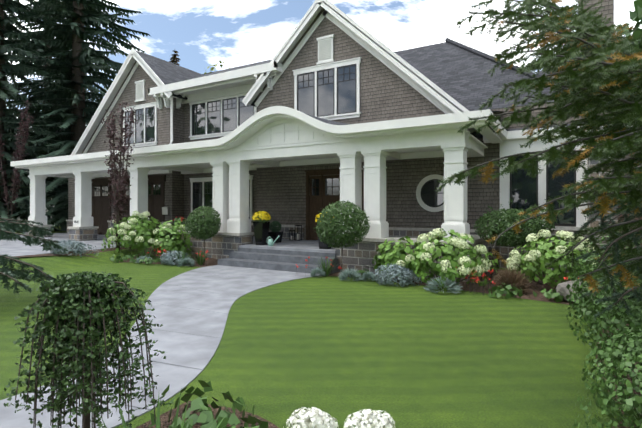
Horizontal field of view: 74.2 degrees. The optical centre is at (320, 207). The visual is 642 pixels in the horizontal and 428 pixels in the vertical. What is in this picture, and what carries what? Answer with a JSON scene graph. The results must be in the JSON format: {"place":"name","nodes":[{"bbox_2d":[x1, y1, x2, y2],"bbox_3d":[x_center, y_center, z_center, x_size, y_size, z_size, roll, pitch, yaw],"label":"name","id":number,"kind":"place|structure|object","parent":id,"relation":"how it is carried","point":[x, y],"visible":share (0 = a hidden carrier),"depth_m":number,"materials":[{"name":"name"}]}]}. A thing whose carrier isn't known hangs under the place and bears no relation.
{"place":"outdoors","nodes":[
{"label":"outdoors","id":0,"kind":"place"},
{"bbox_2d":[7,174,67,225],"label":"neighbour house wall","id":1,"kind":"structure","parent":0,"point":[9,176],"depth_m":31.03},
{"bbox_2d":[173,216,186,224],"bbox_3d":[-5.197,0.474,15.722,0.556,0.360,0.581,0,0,30],"label":"geranium","id":2,"kind":"object","parent":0,"point":[179,218],"depth_m":15.64,"materials":[{"name":"green plant"}]},
{"bbox_2d":[239,236,334,252],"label":"porch floor","id":3,"kind":"structure","parent":0,"point":[301,245],"depth_m":13.53,"materials":[{"name":"concrete"}]},
{"bbox_2d":[267,235,279,245],"bbox_3d":[-1.538,1.046,13.606,0.519,0.351,0.170,0,0,30],"label":"watering can","id":4,"kind":"object","parent":3,"relation":"on","point":[270,242],"visible":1,"depth_m":13.58,"materials":[{"name":"green paint"}]},
{"bbox_2d":[253,221,330,248],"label":"planters","id":5,"kind":"object","parent":3,"relation":"on","point":[262,233],"visible":0.65,"depth_m":13.93,"materials":[{"name":"black ceramic"}]},
{"bbox_2d":[269,221,281,231],"bbox_3d":[-1.619,0.660,15.012,0.451,0.436,0.462,0,0,30],"label":"boxwood ball foliage","id":6,"kind":"object","parent":5,"relation":"on","point":[273,224],"visible":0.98,"depth_m":14.91,"materials":[{"name":"green plant"}]},
{"bbox_2d":[252,211,330,223],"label":"yellow flowers","id":7,"kind":"object","parent":5,"relation":"on","point":[266,215],"depth_m":13.84,"materials":[{"name":"yellow plant"}]},
{"bbox_2d":[289,223,301,240],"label":"lanterns","id":8,"kind":"object","parent":3,"relation":"on","point":[294,232],"visible":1,"depth_m":16.03,"materials":[{"name":"black metal"}]},
{"bbox_2d":[94,135,487,173],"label":"porch ceiling","id":9,"kind":"structure","parent":0,"point":[476,140],"depth_m":15.23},
{"bbox_2d":[0,226,636,427],"bbox_3d":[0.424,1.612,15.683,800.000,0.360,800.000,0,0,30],"label":"lawn ground","id":10,"kind":"structure","parent":0,"point":[409,355],"depth_m":5.26,"materials":[{"name":"green plant"}]},
{"bbox_2d":[61,214,67,230],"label":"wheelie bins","id":11,"kind":"object","parent":10,"relation":"on","point":[64,226],"visible":0.1,"depth_m":26.14,"materials":[{"name":"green plastic"}]},
{"bbox_2d":[0,0,149,234],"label":"conifer tree","id":12,"kind":"object","parent":10,"relation":"on","point":[19,45],"visible":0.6,"depth_m":27.07,"materials":[{"name":"green plant"}]},
{"bbox_2d":[0,0,174,250],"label":"tree trunks","id":13,"kind":"object","parent":10,"relation":"on","point":[79,128],"visible":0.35,"depth_m":27.68,"materials":[{"name":"brown plant"}]},
{"bbox_2d":[0,100,136,224],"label":"columnar tree","id":14,"kind":"object","parent":13,"relation":"attached to","point":[112,125],"visible":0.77,"depth_m":15.08,"materials":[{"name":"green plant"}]},
{"bbox_2d":[104,60,233,90],"bbox_3d":[-14.086,-7.898,40.129,13.274,11.716,10.752,0,0,30],"label":"background tree","id":15,"kind":"object","parent":13,"relation":"attached to","point":[212,68],"visible":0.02,"depth_m":39.00,"materials":[{"name":"green plant"}]},
{"bbox_2d":[169,50,180,65],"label":"tree","id":16,"kind":"object","parent":13,"relation":"attached to","point":[176,60],"visible":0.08,"depth_m":44.63,"materials":[{"name":"green plant"}]},
{"bbox_2d":[0,233,319,427],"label":"concrete path","id":17,"kind":"structure","parent":10,"relation":"on","point":[197,350],"depth_m":6.32,"materials":[{"name":"grey concrete"}]},
{"bbox_2d":[218,247,339,273],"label":"entry steps","id":18,"kind":"structure","parent":10,"relation":"on","point":[279,260],"depth_m":12.51,"materials":[{"name":"stone"}]},
{"bbox_2d":[0,201,641,311],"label":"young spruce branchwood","id":19,"kind":"object","parent":10,"relation":"on","point":[616,240],"visible":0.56,"depth_m":4.77,"materials":[{"name":"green plant"}]},
{"bbox_2d":[0,201,641,318],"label":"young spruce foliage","id":20,"kind":"object","parent":19,"relation":"attached to","point":[12,228],"visible":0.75,"depth_m":6.74,"materials":[{"name":"green plant"}]},
{"bbox_2d":[25,157,621,280],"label":"stone walls","id":21,"kind":"structure","parent":10,"relation":"on","point":[359,255],"depth_m":12.67,"materials":[{"name":"grey stone"}]},
{"bbox_2d":[28,128,483,240],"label":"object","id":22,"kind":"structure","parent":21,"relation":"on","point":[230,169],"depth_m":13.77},
{"bbox_2d":[10,106,507,168],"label":"porch roof fascia","id":23,"kind":"structure","parent":22,"relation":"attached to","point":[242,134],"depth_m":12.81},
{"bbox_2d":[231,121,347,148],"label":"eyebrow panels","id":24,"kind":"object","parent":22,"relation":"attached to","point":[283,131],"visible":0.92,"depth_m":13.11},
{"bbox_2d":[302,111,500,124],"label":"porch roof shingles","id":25,"kind":"object","parent":22,"relation":"on","point":[328,121],"visible":0.17,"depth_m":12.35,"materials":[{"name":"grey"}]},
{"bbox_2d":[30,220,583,244],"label":"stone caps","id":26,"kind":"object","parent":21,"relation":"on","point":[477,239],"visible":0.25,"depth_m":13.74,"materials":[{"name":"grey stone"}]},
{"bbox_2d":[8,0,641,168],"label":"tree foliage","id":27,"kind":"object","parent":10,"relation":"on","point":[636,15],"depth_m":17.97,"materials":[{"name":"green plant"}]},
{"bbox_2d":[68,0,641,266],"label":"house walls","id":28,"kind":"structure","parent":10,"relation":"on","point":[279,193],"depth_m":15.45,"materials":[{"name":"wood"}]},
{"bbox_2d":[91,175,165,234],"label":"garage doors","id":29,"kind":"structure","parent":28,"relation":"attached to","point":[101,212],"depth_m":22.25,"materials":[{"name":"brown wood"}]},
{"bbox_2d":[162,207,169,214],"bbox_3d":[-7.359,0.122,20.102,0.400,0.380,0.140,0,0,30],"label":"mailbox","id":30,"kind":"object","parent":28,"relation":"attached to","point":[165,210],"visible":0.98,"depth_m":20.06,"materials":[{"name":"silver metal"}]},
{"bbox_2d":[94,178,338,195],"bbox_3d":[-6.012,-0.803,19.370,17.186,0.670,0.010,0,0,30],"label":"door glass","id":31,"kind":"object","parent":28,"relation":"attached to","point":[328,186],"visible":0.35,"depth_m":16.00,"materials":[{"name":"grey"}]},
{"bbox_2d":[305,167,363,239],"bbox_3d":[0.539,-0.103,15.582,2.600,2.650,0.120,0,0,30],"label":"front door","id":32,"kind":"structure","parent":28,"relation":"attached to","point":[315,204],"depth_m":15.96,"materials":[{"name":"brown wood"}]},
{"bbox_2d":[123,57,571,219],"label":"window casings","id":33,"kind":"structure","parent":28,"relation":"attached to","point":[335,116],"depth_m":16.42,"materials":[{"name":"white wood"}]},
{"bbox_2d":[125,64,575,225],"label":"window frames","id":34,"kind":"structure","parent":33,"relation":"in","point":[355,79],"depth_m":16.04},
{"bbox_2d":[126,66,573,223],"bbox_3d":[-1.281,-2.308,17.059,19.670,5.600,0.700,0,0,30],"label":"window glass","id":35,"kind":"object","parent":34,"relation":"in","point":[523,187],"visible":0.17,"depth_m":15.77,"materials":[{"name":"black glass"}]},
{"bbox_2d":[71,0,631,226],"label":"house trim","id":36,"kind":"structure","parent":28,"relation":"attached to","point":[252,81],"depth_m":16.12,"materials":[{"name":"white wood"}]},
{"bbox_2d":[134,42,570,137],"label":"roof","id":37,"kind":"structure","parent":28,"relation":"on","point":[462,77],"depth_m":17.04,"materials":[{"name":"grey"}]},
{"bbox_2d":[445,38,566,91],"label":"roof hip caps","id":38,"kind":"object","parent":28,"relation":"attached to","point":[472,50],"visible":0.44,"depth_m":17.16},
{"bbox_3d":[-26.190,-0.608,38.578,15.400,4.200,11.400,0,0,30],"label":"neighbouring house","id":39,"kind":"object","parent":10,"relation":"on","visible":0},
{"bbox_2d":[12,128,68,159],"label":"neighbour house roof","id":40,"kind":"structure","parent":39,"relation":"on","point":[42,138],"depth_m":35.85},
{"bbox_2d":[5,0,641,131],"label":"sky","id":41,"kind":"structure","parent":0,"point":[236,33],"materials":[{"name":"blue"}]},
{"bbox_2d":[12,246,641,427],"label":"mulch ground","id":42,"kind":"structure","parent":0,"point":[536,287],"depth_m":8.56,"materials":[{"name":"brown soil"}]},
{"bbox_2d":[3,270,171,427],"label":"weeping tree","id":43,"kind":"object","parent":42,"relation":"on","point":[73,284],"visible":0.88,"depth_m":2.94,"materials":[{"name":"green plant"}]},
{"bbox_2d":[49,239,421,286],"bbox_3d":[-2.972,1.406,12.284,11.668,0.912,2.179,0,0,20],"label":"blue-green shrub","id":44,"kind":"object","parent":42,"relation":"on","point":[403,274],"visible":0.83,"depth_m":10.26,"materials":[{"name":"teal plant"}]},
{"bbox_2d":[136,256,462,294],"bbox_3d":[-1.411,1.609,11.486,10.259,0.368,1.146,0,0,30],"label":"ornamental grass clump","id":45,"kind":"object","parent":42,"relation":"on","point":[433,283],"visible":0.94,"depth_m":10.34,"materials":[{"name":"plant"}]},
{"bbox_2d":[15,222,587,427],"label":"plant stems","id":46,"kind":"object","parent":42,"relation":"on","point":[85,421],"visible":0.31,"depth_m":2.98,"materials":[{"name":"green plant"}]},
{"bbox_2d":[185,198,555,247],"bbox_3d":[0.568,0.403,11.657,10.680,1.342,2.645,0,0,17],"label":"topiary ball shrub","id":47,"kind":"object","parent":46,"relation":"attached to","point":[504,219],"visible":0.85,"depth_m":10.70,"materials":[{"name":"green plant"}]},
{"bbox_2d":[77,230,641,427],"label":"garden plant foliage","id":48,"kind":"object","parent":42,"relation":"on","point":[628,345],"visible":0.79,"depth_m":3.76,"materials":[{"name":"green plant"}]},
{"bbox_2d":[147,247,578,283],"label":"red flowers","id":49,"kind":"object","parent":42,"relation":"on","point":[164,250],"visible":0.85,"depth_m":10.59,"materials":[{"name":"red plant"}]},
{"bbox_2d":[101,211,638,427],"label":"hydrangea","id":50,"kind":"object","parent":42,"relation":"on","point":[396,253],"depth_m":9.35,"materials":[{"name":"white plant"}]},
{"bbox_2d":[487,266,534,294],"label":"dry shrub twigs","id":51,"kind":"object","parent":42,"relation":"on","point":[518,280],"visible":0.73,"depth_m":8.91,"materials":[{"name":"brown plant"}]},
{"bbox_2d":[556,281,605,301],"bbox_3d":[4.942,1.571,8.062,0.621,0.440,0.873,0,0,-38],"label":"boulder","id":52,"kind":"object","parent":42,"relation":"on","point":[563,289],"visible":0.17,"depth_m":8.04,"materials":[{"name":"grey stone"}]},
{"bbox_2d":[618,206,641,248],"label":"leaves","id":53,"kind":"object","parent":42,"relation":"on","point":[620,216],"visible":0.02,"depth_m":9.59,"materials":[{"name":"plant"}]},
{"bbox_2d":[439,0,641,286],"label":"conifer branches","id":54,"kind":"object","parent":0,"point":[597,136],"visible":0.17,"depth_m":3.78,"materials":[{"name":"green plant"}]},
{"bbox_2d":[434,0,641,289],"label":"tree","id":55,"kind":"object","parent":54,"relation":"attached to","point":[583,22],"visible":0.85,"depth_m":3.62,"materials":[{"name":"green plant"}]},
{"bbox_2d":[478,0,641,292],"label":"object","id":56,"kind":"object","parent":54,"relation":"attached to","point":[638,55],"visible":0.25,"depth_m":3.80,"materials":[{"name":"green plant"}]}
]}

